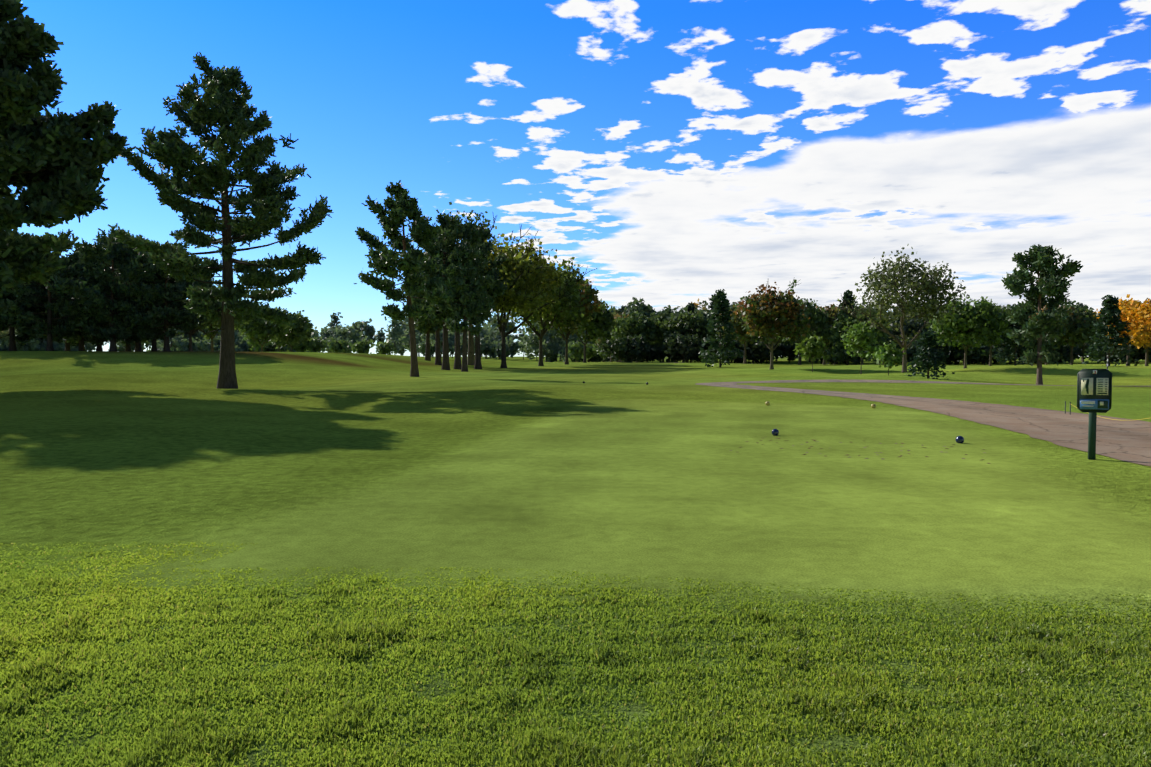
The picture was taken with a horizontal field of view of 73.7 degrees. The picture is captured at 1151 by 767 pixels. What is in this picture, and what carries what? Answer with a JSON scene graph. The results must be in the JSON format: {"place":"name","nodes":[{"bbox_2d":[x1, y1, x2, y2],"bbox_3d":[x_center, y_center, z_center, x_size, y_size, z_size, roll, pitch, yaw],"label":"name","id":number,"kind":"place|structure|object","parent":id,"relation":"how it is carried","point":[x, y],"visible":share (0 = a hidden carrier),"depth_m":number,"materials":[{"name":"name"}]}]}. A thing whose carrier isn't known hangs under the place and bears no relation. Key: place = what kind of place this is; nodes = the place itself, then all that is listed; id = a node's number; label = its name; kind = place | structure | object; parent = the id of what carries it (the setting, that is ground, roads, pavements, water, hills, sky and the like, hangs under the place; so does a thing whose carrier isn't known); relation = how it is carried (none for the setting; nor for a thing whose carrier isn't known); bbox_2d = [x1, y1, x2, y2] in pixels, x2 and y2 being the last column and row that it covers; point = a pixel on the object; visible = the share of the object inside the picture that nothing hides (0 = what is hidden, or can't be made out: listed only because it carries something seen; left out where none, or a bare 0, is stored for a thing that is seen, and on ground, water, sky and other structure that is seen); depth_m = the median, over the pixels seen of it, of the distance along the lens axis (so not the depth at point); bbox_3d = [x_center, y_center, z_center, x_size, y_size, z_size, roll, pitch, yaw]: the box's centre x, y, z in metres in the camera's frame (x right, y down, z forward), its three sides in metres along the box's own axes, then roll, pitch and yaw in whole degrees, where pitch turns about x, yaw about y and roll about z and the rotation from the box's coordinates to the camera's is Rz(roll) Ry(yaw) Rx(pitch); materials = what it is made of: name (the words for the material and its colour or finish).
{"place":"outdoors","nodes":[
{"label":"outdoors","id":0,"kind":"place"},
{"bbox_2d":[0,351,1150,766],"bbox_3d":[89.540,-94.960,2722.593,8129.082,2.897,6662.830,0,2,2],"label":"ground","id":1,"kind":"structure","parent":0,"point":[342,461],"depth_m":9.98,"materials":[{"name":"green plant"}]},
{"bbox_2d":[0,0,138,296],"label":"tree","id":2,"kind":"object","parent":1,"relation":"on","point":[49,162],"visible":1,"depth_m":33.48,"materials":[{"name":"green plant"}]},
{"bbox_2d":[0,228,221,350],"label":"trees","id":3,"kind":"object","parent":1,"relation":"on","point":[105,288],"depth_m":84.93,"materials":[{"name":"green plant"}]},
{"bbox_2d":[107,52,333,388],"bbox_3d":[-18.672,-8.419,40.946,11.041,17.745,10.062,0,2,2],"label":"pine","id":4,"kind":"object","parent":1,"relation":"on","point":[264,199],"visible":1,"depth_m":39.86,"materials":[{"name":"green plant"}]},
{"bbox_2d":[164,281,313,351],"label":"pine trees","id":5,"kind":"object","parent":1,"relation":"on","point":[300,329],"visible":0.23,"depth_m":149.84,"materials":[{"name":"green plant"}]},
{"bbox_2d":[0,299,614,361],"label":"woods","id":6,"kind":"object","parent":1,"relation":"on","point":[354,338],"visible":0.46,"depth_m":258.12,"materials":[{"name":"green plant"}]},
{"bbox_2d":[353,180,450,376],"bbox_3d":[-14.525,-8.450,63.790,7.935,16.095,10.310,0,2,2],"label":"tree","id":7,"kind":"object","parent":1,"relation":"on","point":[402,206],"visible":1,"depth_m":63.17,"materials":[{"name":"green plant"}]},
{"bbox_2d":[401,209,509,371],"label":"trees","id":8,"kind":"object","parent":1,"relation":"on","point":[469,280],"visible":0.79,"depth_m":93.02,"materials":[{"name":"green plant"}]},
{"bbox_2d":[449,202,615,367],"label":"trees","id":9,"kind":"object","parent":1,"relation":"on","point":[544,293],"visible":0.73,"depth_m":124.39,"materials":[{"name":"green plant"}]},
{"bbox_2d":[0,540,1150,766],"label":"rough grass blades","id":10,"kind":"object","parent":1,"relation":"on","point":[176,728],"depth_m":4.18,"materials":[{"name":"green plant"}]},
{"bbox_2d":[772,429,778,435],"bbox_3d":[4.243,1.083,16.298,0.156,0.244,0.156,0,2,2],"label":"tee marker","id":11,"kind":"object","parent":1,"relation":"on","point":[775,432],"visible":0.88,"depth_m":16.24,"materials":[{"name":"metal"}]},
{"bbox_2d":[730,438,990,463],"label":"divots","id":12,"kind":"object","parent":1,"relation":"on","point":[865,447],"visible":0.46,"depth_m":13.97,"materials":[{"name":"green plant"}]},
{"bbox_2d":[590,294,1150,365],"bbox_3d":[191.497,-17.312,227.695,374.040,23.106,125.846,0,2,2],"label":"woods","id":13,"kind":"object","parent":1,"relation":"on","point":[676,349],"visible":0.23,"depth_m":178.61,"materials":[{"name":"green plant"}]},
{"bbox_2d":[732,244,1011,374],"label":"trees","id":14,"kind":"object","parent":1,"relation":"on","point":[771,314],"visible":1,"depth_m":86.54,"materials":[{"name":"green plant"}]},
{"bbox_2d":[698,289,1140,379],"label":"conifers","id":15,"kind":"object","parent":1,"relation":"on","point":[1110,311],"visible":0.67,"depth_m":121.48,"materials":[{"name":"green plant"}]},
{"bbox_2d":[955,436,963,442],"bbox_3d":[7.436,1.134,14.845,0.156,0.244,0.156,0,2,2],"label":"tee marker","id":16,"kind":"object","parent":1,"relation":"on","point":[959,439],"visible":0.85,"depth_m":14.79,"materials":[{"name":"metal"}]},
{"bbox_2d":[1001,244,1082,384],"bbox_3d":[28.834,-4.245,47.866,4.082,8.980,4.656,1,2,18],"label":"tree","id":17,"kind":"object","parent":1,"relation":"on","point":[1051,284],"visible":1,"depth_m":47.44,"materials":[{"name":"green plant"}]},
{"bbox_2d":[1077,369,1111,459],"bbox_3d":[8.416,0.549,12.479,0.470,1.580,0.136,1,2,22],"label":"tee sign","id":18,"kind":"object","parent":1,"relation":"on","point":[1094,392],"visible":0.98,"depth_m":12.43,"materials":[{"name":"green metal"}]},
{"bbox_2d":[7,0,1150,356],"label":"sky","id":19,"kind":"structure","parent":0,"point":[682,152],"materials":[{"name":"blue"}]},
{"bbox_2d":[696,379,1150,465],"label":"cart path","id":20,"kind":"structure","parent":0,"point":[1123,439],"depth_m":20.30,"materials":[{"name":"grey asphalt"}]},
{"bbox_2d":[1065,401,1148,420],"bbox_3d":[13.013,0.998,15.743,0.300,0.492,13.567,0,2,10],"label":"rope fence","id":21,"kind":"object","parent":20,"relation":"on","point":[1087,412],"visible":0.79,"depth_m":21.88,"materials":[{"name":"fabric"}]}
]}

